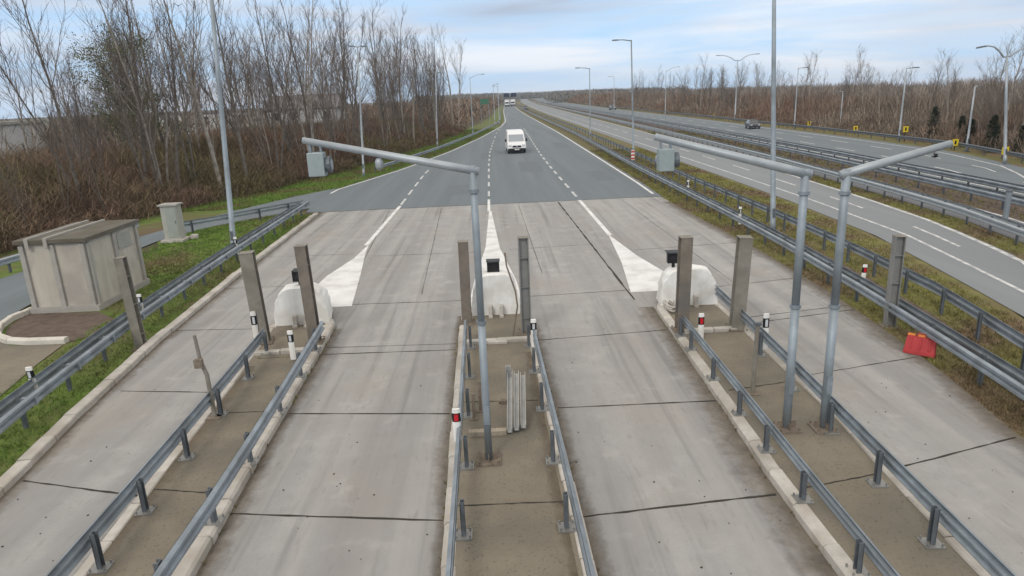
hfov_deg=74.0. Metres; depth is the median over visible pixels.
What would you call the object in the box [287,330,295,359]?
delineator post
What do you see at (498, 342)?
concrete pad
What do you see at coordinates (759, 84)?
bare tree
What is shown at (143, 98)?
bare tree
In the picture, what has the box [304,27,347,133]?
bare tree
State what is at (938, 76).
bare tree
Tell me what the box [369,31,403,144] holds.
bare tree
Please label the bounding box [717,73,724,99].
bare tree
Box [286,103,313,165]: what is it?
bare tree
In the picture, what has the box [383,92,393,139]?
bare tree
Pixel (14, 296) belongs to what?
side road
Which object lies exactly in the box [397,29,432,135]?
bare tree
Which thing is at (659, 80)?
bare tree
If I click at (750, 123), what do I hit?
car
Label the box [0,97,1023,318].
terrain
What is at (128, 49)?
bare tree
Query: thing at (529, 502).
pavement joint
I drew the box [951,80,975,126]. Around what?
bare tree
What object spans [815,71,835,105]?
bare tree
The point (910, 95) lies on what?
bare tree
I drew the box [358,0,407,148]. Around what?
bare tree
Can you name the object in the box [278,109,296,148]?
bare tree
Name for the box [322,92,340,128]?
bare tree
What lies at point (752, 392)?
sensor post
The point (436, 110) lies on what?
street lamp
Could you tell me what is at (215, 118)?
house
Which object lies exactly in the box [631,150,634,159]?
marker board
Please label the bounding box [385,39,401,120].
bare tree
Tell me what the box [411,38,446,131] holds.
bare tree
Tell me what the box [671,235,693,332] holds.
steel column
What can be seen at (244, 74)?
bare tree
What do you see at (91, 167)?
bare tree
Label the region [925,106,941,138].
conifer
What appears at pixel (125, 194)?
undergrowth
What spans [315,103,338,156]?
bare tree
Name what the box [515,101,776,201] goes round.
median verge
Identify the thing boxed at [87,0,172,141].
bare tree
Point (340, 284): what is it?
painted wedge
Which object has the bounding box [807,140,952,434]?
signal mast
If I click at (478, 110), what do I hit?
undergrowth
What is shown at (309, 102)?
bare tree
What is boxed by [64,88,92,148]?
bare tree
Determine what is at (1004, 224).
guardrail
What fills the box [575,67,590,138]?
street lamp
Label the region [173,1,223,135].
bare tree
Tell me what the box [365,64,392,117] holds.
bare tree
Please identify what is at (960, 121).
conifer
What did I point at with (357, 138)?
bare tree
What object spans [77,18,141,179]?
bare tree
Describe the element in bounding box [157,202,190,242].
electric cabinet
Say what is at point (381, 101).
bare tree
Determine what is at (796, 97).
street lamp
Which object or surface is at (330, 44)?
bare tree
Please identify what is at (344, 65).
bare tree
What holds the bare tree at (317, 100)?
on the terrain at (145, 248)
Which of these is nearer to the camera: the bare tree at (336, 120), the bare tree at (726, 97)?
the bare tree at (336, 120)
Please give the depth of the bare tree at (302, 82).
106.34 m
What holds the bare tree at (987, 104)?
on the woodside verge at (1015, 161)
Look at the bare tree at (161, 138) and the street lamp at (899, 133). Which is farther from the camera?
the street lamp at (899, 133)
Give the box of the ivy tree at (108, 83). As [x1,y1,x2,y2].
[55,2,199,152]
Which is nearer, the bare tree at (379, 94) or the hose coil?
the hose coil
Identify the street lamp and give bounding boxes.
[209,0,235,255]
[348,45,365,176]
[430,72,440,145]
[470,74,481,132]
[493,84,494,123]
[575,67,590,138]
[612,39,633,160]
[665,67,674,114]
[716,53,759,120]
[770,0,775,229]
[792,67,807,128]
[836,91,842,123]
[896,67,919,140]
[964,85,982,151]
[976,45,1023,163]
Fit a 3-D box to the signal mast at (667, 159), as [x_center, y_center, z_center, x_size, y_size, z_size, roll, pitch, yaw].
[3.801,0.032,11.847,2.750,5.456,0.429,-2,16,0]
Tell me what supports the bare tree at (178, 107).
on the terrain at (145, 248)
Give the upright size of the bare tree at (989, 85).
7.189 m
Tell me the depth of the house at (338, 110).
119.04 m
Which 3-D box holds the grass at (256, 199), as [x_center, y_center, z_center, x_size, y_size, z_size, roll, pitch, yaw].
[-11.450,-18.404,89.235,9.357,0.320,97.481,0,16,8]
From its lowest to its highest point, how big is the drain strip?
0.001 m
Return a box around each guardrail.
[0,200,309,433]
[0,223,139,272]
[45,327,270,575]
[152,321,324,575]
[184,200,303,232]
[374,107,501,172]
[445,319,475,575]
[516,104,1023,399]
[522,105,1023,371]
[524,319,595,575]
[540,103,1023,244]
[544,102,1023,209]
[547,102,1023,193]
[573,102,1023,162]
[675,315,899,575]
[715,285,1016,575]
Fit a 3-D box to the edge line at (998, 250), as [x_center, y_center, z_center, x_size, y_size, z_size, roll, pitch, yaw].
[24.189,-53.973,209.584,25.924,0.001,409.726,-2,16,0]
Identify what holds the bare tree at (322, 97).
on the terrain at (145, 248)
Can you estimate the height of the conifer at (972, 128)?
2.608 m
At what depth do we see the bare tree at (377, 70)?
101.44 m
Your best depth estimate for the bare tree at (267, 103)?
88.98 m
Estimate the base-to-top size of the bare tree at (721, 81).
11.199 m
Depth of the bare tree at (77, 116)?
44.71 m
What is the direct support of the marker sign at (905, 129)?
on the woodside verge at (1015, 161)
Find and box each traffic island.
[88,323,324,575]
[455,312,583,575]
[665,304,978,575]
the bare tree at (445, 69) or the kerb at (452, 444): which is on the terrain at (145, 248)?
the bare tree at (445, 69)
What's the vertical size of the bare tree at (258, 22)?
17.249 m
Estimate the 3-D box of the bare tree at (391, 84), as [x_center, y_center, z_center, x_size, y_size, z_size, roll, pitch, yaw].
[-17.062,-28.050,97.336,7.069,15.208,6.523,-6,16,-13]
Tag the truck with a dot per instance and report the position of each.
(507, 102)
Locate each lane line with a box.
[365,199,611,244]
[400,112,576,204]
[554,109,995,245]
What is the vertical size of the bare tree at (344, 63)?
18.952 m
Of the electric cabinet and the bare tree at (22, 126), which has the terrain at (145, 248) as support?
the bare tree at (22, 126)
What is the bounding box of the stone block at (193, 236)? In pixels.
[190,234,198,238]
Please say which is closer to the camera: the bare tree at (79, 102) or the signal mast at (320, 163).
the signal mast at (320, 163)
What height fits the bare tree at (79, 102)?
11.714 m
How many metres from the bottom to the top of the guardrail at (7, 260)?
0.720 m
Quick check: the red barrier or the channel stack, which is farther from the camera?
the red barrier
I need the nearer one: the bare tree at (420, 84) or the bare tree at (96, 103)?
the bare tree at (96, 103)
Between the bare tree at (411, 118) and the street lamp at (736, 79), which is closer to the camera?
the bare tree at (411, 118)
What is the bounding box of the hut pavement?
[0,342,62,395]
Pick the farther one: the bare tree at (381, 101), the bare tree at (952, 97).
the bare tree at (381, 101)
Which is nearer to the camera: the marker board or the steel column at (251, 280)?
the steel column at (251, 280)
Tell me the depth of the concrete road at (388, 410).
13.74 m
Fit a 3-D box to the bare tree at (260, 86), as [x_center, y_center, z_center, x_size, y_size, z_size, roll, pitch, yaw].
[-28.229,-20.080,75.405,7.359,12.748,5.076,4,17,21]
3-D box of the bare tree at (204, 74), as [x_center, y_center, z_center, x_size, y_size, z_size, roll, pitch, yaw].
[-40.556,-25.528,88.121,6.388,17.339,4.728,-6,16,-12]
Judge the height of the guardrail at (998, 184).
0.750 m
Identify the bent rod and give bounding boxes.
[504,253,517,336]
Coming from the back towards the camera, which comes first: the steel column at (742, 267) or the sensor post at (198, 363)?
the steel column at (742, 267)
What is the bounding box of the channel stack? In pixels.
[507,370,525,432]
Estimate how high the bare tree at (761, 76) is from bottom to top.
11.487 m
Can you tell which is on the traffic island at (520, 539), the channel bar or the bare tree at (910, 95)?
the channel bar
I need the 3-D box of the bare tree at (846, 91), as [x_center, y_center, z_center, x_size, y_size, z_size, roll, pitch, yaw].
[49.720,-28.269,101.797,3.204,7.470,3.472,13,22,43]
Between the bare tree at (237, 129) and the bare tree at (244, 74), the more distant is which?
the bare tree at (244, 74)
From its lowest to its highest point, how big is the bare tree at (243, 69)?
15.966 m
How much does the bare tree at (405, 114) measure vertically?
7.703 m
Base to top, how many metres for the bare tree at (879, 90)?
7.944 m
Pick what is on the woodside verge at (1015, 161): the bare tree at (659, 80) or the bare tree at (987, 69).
the bare tree at (987, 69)
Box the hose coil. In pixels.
[663,300,675,311]
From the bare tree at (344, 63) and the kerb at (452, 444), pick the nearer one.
the kerb at (452, 444)
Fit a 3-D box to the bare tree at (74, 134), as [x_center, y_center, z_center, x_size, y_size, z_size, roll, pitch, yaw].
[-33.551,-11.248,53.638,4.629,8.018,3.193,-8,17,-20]
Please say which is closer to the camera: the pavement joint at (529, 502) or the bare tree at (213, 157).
the pavement joint at (529, 502)
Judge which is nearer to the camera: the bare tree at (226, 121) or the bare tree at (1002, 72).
the bare tree at (1002, 72)
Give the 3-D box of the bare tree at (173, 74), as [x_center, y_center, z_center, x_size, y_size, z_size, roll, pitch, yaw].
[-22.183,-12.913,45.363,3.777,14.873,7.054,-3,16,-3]
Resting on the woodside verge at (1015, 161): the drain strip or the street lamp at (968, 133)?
the street lamp at (968, 133)
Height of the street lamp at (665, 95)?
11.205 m
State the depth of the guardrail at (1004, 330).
22.44 m
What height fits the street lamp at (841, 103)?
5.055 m
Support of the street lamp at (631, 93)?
on the median verge at (584, 143)
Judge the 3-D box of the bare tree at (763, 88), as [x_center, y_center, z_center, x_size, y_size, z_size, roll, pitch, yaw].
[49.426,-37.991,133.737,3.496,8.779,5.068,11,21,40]
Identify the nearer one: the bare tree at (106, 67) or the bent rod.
the bent rod
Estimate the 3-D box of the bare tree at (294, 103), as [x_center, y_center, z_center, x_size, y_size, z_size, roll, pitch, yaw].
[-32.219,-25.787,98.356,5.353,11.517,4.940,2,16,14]
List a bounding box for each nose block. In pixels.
[274,268,332,327]
[472,258,519,317]
[656,250,717,307]
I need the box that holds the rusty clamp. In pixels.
[499,396,513,404]
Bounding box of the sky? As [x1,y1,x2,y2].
[0,0,1023,118]
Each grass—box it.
[182,128,493,211]
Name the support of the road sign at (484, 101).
on the woodside verge at (151, 225)
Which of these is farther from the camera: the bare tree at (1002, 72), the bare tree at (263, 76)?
the bare tree at (263, 76)
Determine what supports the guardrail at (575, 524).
on the traffic island at (520, 539)
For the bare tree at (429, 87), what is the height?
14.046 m
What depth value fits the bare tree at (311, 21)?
89.59 m
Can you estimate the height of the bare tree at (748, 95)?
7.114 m
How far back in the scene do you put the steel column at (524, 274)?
17.84 m
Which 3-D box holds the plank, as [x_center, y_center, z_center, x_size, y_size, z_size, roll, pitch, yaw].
[-0.462,2.724,12.834,0.720,0.100,0.140,-3,16,-1]
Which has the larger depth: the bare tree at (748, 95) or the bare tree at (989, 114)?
the bare tree at (748, 95)
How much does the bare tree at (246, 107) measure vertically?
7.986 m
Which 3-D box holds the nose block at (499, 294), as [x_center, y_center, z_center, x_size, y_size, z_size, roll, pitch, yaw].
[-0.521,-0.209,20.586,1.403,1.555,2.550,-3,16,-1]
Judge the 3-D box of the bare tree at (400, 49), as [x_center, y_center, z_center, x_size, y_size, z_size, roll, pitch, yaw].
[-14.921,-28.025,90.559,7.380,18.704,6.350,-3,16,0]
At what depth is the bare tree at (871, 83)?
114.86 m
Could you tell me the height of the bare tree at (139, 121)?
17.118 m
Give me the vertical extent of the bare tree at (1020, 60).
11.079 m
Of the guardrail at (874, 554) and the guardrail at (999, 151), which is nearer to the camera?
the guardrail at (874, 554)
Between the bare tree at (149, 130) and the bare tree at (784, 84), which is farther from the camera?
the bare tree at (784, 84)
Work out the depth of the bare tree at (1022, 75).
73.74 m
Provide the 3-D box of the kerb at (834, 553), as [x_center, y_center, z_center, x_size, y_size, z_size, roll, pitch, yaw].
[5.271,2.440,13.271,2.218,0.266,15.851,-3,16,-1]
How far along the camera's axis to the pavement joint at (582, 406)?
14.15 m
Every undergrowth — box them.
[0,95,503,158]
[0,114,467,254]
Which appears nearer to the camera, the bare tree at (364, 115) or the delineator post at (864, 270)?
the delineator post at (864, 270)
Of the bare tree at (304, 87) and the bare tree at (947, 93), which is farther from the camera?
the bare tree at (304, 87)
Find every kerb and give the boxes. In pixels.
[0,213,318,497]
[0,307,68,344]
[74,318,334,575]
[441,310,597,575]
[656,302,990,575]
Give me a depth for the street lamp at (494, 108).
154.67 m
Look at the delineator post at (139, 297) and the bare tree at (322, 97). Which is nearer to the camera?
the delineator post at (139, 297)
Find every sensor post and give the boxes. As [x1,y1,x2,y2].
[193,335,222,419]
[746,322,761,395]
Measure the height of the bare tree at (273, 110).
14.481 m
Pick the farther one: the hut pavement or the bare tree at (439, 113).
the bare tree at (439, 113)
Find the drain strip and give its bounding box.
[516,103,1023,400]
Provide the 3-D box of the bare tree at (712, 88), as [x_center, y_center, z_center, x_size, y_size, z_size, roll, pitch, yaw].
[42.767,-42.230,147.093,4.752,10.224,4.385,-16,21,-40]
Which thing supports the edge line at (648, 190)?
on the asphalt road at (509, 181)
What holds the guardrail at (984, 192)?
on the central verge at (995, 206)
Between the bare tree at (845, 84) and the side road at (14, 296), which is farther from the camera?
the bare tree at (845, 84)
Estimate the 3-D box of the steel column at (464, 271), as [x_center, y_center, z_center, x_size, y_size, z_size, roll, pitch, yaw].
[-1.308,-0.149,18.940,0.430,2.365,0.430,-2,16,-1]
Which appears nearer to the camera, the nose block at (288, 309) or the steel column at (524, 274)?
the steel column at (524, 274)
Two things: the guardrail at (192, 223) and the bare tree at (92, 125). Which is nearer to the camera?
the guardrail at (192, 223)
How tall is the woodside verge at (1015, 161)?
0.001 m
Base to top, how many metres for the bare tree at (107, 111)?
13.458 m
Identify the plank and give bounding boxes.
[468,427,506,436]
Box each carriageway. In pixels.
[521,99,1023,315]
[534,98,1023,195]
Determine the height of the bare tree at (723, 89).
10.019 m
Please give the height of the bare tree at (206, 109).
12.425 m
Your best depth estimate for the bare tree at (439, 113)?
114.37 m
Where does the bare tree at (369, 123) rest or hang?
on the terrain at (145, 248)
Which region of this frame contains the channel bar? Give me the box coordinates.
[505,365,510,390]
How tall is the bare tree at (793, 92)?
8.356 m
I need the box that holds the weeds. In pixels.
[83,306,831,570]
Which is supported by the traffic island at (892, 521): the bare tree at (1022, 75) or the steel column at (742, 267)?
the steel column at (742, 267)
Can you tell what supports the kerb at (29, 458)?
on the verge at (32, 437)
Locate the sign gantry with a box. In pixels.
[497,93,520,105]
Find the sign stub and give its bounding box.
[1002,190,1012,218]
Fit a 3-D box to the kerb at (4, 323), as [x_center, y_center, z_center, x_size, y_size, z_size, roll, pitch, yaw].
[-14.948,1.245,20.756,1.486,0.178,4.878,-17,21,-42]
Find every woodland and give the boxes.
[408,85,689,102]
[566,92,1023,159]
[592,76,1023,105]
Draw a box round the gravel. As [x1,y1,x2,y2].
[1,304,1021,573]
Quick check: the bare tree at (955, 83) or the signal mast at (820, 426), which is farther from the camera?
the bare tree at (955, 83)
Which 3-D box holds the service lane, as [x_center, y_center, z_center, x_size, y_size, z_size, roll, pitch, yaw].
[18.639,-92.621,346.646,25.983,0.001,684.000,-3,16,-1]
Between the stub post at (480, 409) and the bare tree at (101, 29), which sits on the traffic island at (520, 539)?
the stub post at (480, 409)
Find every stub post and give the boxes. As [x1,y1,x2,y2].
[470,393,477,420]
[476,381,482,412]
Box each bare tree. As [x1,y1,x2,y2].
[0,0,82,206]
[0,41,40,155]
[0,92,11,149]
[20,89,80,218]
[26,33,90,168]
[28,83,70,147]
[35,87,85,151]
[39,60,99,173]
[54,52,103,180]
[55,76,107,147]
[57,100,105,159]
[59,0,136,120]
[62,45,101,150]
[63,0,184,199]
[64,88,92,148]
[74,134,107,217]
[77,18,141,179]
[79,80,102,147]
[79,99,103,141]
[81,28,181,192]
[81,79,110,139]
[81,104,125,155]
[83,75,133,143]
[85,79,130,144]
[85,108,118,184]
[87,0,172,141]
[87,17,154,138]
[87,87,134,168]
[89,0,181,180]
[102,9,156,136]
[104,4,184,150]
[124,43,177,144]
[127,35,162,127]
[135,105,158,157]
[138,4,221,164]
[139,14,212,200]
[140,0,208,187]
[142,0,226,198]
[153,101,174,163]
[159,0,258,193]
[162,133,181,190]
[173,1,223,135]
[174,41,208,130]
[176,71,214,130]
[178,25,219,130]
[181,61,213,131]
[181,77,216,132]
[189,69,240,136]
[199,27,253,137]
[201,111,219,154]
[202,26,243,143]
[206,14,258,139]
[219,8,280,167]
[221,23,269,130]
[223,0,316,161]
[228,25,257,129]
[233,1,330,181]
[237,38,268,120]
[237,53,261,125]
[238,90,262,152]
[240,36,274,124]
[244,47,282,132]
[245,88,272,165]
[250,46,306,167]
[253,67,288,128]
[258,24,314,127]
[261,0,330,137]
[262,135,276,164]
[266,0,350,152]
[268,32,304,124]
[277,102,299,138]
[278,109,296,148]
[279,73,304,123]
[282,47,319,122]
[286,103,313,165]
[291,47,306,124]
[292,36,362,159]
[294,0,336,125]
[296,98,322,151]
[303,12,357,128]
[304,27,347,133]
[305,3,348,124]
[305,74,333,122]
[306,25,332,127]
[307,16,363,146]
[312,29,379,156]
[315,0,395,152]
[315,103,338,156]
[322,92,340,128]
[325,105,337,129]
[328,0,357,133]
[338,96,356,136]
[354,10,403,131]
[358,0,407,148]
[359,99,369,130]
[363,69,392,119]
[364,104,380,146]
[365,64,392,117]
[366,45,387,106]
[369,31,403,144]
[369,83,391,116]
[370,37,410,128]
[371,5,423,133]
[371,31,401,115]
[371,45,391,108]
[376,14,407,133]
[382,78,407,116]
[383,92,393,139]
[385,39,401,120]
[385,62,405,115]
[385,101,399,135]
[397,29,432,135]
[397,91,409,137]
[398,28,426,143]
[400,28,438,130]
[401,81,430,129]
[406,99,416,135]
[407,62,428,112]
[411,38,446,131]
[415,43,446,128]
[419,73,441,117]
[420,46,451,128]
[420,52,456,130]
[422,26,457,124]
[425,26,448,111]
[438,54,451,121]
[448,38,466,125]
[636,85,644,101]
[638,74,647,96]
[654,67,664,92]
[670,76,678,95]
[678,77,691,112]
[692,66,701,98]
[696,74,708,106]
[697,72,710,100]
[699,53,712,113]
[704,72,720,107]
[705,69,717,110]
[714,66,726,99]
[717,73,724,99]
[719,68,730,116]
[721,87,732,109]
[725,58,746,107]
[727,89,737,107]
[735,64,745,94]
[738,63,749,104]
[742,83,754,103]
[747,69,761,98]
[752,63,759,88]
[753,61,767,96]
[755,78,770,97]
[776,62,792,122]
[785,73,804,109]
[795,75,808,101]
[803,52,816,96]
[804,51,820,94]
[809,78,823,98]
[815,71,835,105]
[837,74,853,99]
[840,71,853,94]
[840,73,864,100]
[841,62,852,95]
[842,44,869,106]
[847,46,871,103]
[858,67,876,95]
[862,64,873,92]
[865,69,873,96]
[872,69,886,111]
[877,71,896,97]
[889,67,906,95]
[890,63,919,108]
[901,70,925,117]
[925,48,949,111]
[934,79,959,111]
[938,49,962,130]
[944,69,966,99]
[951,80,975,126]
[968,56,998,136]
[968,75,1002,144]
[976,61,1015,117]
[979,74,1004,122]
[980,71,998,98]
[980,87,1009,136]
[987,30,1023,114]
[996,68,1017,109]
[1000,59,1023,139]
[1001,25,1023,141]
[1015,40,1023,99]
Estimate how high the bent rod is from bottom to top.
2.296 m
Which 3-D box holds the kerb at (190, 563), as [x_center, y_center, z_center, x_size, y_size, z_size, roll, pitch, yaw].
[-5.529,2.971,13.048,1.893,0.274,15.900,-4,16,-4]
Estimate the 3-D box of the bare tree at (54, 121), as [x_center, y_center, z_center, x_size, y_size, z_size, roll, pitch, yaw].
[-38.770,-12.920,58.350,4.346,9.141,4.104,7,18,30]
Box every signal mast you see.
[302,137,500,466]
[654,133,812,434]
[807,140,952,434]
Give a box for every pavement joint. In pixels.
[22,196,1015,520]
[154,357,873,505]
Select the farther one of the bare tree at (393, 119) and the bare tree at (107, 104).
the bare tree at (393, 119)
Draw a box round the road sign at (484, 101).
[480,99,489,124]
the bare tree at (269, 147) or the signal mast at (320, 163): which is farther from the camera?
the bare tree at (269, 147)
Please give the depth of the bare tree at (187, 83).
98.38 m
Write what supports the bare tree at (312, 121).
on the terrain at (145, 248)
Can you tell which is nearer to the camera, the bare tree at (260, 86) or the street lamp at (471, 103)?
the bare tree at (260, 86)
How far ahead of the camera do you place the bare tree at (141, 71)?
74.69 m
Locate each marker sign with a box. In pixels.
[903,126,908,141]
[953,139,958,150]
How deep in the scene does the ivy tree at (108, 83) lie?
51.42 m
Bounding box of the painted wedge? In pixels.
[319,211,662,306]
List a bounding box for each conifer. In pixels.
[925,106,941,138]
[955,116,967,140]
[960,118,977,147]
[980,113,1001,151]
[1011,125,1023,152]
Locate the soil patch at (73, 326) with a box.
[5,312,113,340]
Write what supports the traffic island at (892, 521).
on the concrete road at (388, 410)
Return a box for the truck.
[505,99,509,106]
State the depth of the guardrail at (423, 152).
83.54 m
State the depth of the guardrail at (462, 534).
11.06 m
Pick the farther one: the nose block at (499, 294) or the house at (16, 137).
the house at (16, 137)
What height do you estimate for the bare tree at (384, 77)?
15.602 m
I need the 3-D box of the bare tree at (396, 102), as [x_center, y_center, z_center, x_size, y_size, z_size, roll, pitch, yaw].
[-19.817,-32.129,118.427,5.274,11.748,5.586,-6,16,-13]
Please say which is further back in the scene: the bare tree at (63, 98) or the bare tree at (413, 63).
the bare tree at (413, 63)
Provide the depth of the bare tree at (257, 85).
93.14 m
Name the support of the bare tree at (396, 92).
on the terrain at (145, 248)
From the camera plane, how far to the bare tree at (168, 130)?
51.57 m
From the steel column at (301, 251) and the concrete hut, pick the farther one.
the concrete hut
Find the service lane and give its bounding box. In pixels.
[532,101,1023,242]
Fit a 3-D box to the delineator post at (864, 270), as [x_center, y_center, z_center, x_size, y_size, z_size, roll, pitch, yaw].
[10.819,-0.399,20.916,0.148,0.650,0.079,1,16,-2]
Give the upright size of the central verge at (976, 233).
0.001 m
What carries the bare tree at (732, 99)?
on the woodside verge at (1015, 161)
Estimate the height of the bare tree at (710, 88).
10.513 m
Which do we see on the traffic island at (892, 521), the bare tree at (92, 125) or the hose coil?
the hose coil
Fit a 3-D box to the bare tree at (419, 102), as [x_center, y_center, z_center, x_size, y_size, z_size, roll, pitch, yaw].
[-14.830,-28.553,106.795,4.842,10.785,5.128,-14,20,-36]
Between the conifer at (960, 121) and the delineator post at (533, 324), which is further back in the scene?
the conifer at (960, 121)
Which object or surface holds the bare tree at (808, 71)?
on the terrain at (145, 248)
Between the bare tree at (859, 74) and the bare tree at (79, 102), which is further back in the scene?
the bare tree at (859, 74)
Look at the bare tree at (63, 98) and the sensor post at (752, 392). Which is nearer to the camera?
the sensor post at (752, 392)
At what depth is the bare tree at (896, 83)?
97.33 m
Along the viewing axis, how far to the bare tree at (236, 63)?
68.47 m
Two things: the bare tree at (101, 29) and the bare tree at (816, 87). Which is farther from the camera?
the bare tree at (816, 87)
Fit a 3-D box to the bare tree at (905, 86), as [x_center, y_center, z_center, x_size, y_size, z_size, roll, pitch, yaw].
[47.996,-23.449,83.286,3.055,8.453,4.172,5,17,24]
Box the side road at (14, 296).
[0,188,339,320]
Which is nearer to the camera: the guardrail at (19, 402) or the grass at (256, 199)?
the guardrail at (19, 402)
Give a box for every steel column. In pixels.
[113,256,146,351]
[238,250,274,345]
[294,244,325,344]
[457,240,474,325]
[517,236,530,335]
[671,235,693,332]
[725,235,753,331]
[878,234,906,329]
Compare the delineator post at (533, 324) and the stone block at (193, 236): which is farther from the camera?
the stone block at (193, 236)
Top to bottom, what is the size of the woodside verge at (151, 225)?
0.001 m
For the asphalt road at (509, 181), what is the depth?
52.91 m
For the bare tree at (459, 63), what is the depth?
134.08 m
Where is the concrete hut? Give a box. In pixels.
[11,219,149,313]
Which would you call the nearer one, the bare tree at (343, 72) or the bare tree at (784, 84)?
the bare tree at (343, 72)
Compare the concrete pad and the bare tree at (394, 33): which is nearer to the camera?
the concrete pad
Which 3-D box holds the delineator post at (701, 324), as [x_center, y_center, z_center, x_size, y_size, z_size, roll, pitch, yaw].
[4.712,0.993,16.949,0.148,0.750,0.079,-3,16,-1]
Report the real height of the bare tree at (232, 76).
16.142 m
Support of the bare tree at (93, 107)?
on the terrain at (145, 248)
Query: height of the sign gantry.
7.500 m
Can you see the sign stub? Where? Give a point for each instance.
(1007, 203)
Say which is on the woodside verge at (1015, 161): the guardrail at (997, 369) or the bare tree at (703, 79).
the bare tree at (703, 79)
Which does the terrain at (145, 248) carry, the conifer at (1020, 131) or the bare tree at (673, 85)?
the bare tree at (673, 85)
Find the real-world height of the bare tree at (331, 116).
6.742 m
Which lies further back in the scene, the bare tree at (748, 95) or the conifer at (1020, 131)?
the bare tree at (748, 95)
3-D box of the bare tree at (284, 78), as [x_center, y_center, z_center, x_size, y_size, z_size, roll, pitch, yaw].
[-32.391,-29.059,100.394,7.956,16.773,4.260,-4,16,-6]
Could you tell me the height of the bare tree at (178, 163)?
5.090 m
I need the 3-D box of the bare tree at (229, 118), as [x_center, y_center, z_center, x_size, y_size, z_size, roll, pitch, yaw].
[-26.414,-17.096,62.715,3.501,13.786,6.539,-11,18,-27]
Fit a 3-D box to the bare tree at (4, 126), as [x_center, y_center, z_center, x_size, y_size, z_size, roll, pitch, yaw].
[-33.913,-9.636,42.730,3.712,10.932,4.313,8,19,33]
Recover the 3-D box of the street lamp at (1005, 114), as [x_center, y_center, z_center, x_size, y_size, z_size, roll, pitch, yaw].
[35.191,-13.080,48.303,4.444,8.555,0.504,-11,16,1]
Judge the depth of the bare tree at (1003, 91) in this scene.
66.00 m
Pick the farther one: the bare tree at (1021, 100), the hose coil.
the bare tree at (1021, 100)
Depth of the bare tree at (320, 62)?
80.28 m
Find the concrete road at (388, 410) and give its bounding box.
[0,196,1023,575]
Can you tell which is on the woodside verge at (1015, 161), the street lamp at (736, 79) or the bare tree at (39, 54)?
the street lamp at (736, 79)
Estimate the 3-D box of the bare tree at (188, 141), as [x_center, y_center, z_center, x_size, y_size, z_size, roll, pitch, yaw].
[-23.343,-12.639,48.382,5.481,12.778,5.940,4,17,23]
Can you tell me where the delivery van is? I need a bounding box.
[505,129,526,152]
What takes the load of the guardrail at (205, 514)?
on the traffic island at (134, 549)
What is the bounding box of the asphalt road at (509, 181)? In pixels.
[306,99,660,212]
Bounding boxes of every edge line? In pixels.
[331,112,653,193]
[533,104,1023,292]
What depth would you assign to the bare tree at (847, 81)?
121.86 m
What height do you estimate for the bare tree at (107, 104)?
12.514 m
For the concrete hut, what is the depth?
22.57 m
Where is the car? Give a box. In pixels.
[745,119,760,128]
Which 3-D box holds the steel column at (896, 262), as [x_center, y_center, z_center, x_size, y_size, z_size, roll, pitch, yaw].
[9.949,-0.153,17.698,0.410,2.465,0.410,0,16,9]
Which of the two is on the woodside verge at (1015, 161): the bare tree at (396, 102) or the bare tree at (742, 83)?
the bare tree at (742, 83)
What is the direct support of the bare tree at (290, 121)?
on the terrain at (145, 248)
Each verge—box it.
[0,106,503,278]
[0,212,320,476]
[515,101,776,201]
[530,101,1023,260]
[535,101,1023,221]
[551,100,1023,167]
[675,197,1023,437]
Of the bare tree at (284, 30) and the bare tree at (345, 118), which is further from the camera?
the bare tree at (345, 118)
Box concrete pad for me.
[488,338,507,344]
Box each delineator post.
[25,366,37,388]
[136,294,143,310]
[250,311,258,337]
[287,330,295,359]
[452,408,461,441]
[530,319,536,346]
[698,313,703,337]
[738,207,741,223]
[762,313,769,349]
[861,264,867,277]
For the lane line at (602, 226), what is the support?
on the concrete road at (388, 410)
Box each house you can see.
[0,120,47,156]
[159,109,267,135]
[266,93,346,126]
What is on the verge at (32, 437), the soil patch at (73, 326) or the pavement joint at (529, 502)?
the soil patch at (73, 326)
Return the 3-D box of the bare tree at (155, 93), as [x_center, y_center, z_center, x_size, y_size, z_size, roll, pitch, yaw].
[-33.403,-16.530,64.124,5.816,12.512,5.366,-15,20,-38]
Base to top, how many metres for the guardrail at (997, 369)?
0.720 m
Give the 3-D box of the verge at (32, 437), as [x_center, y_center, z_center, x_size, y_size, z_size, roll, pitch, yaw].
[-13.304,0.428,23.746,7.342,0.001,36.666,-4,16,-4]
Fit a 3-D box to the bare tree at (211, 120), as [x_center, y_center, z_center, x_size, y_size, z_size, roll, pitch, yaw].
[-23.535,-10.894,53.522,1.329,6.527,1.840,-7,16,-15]
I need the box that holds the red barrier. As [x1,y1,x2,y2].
[903,332,936,357]

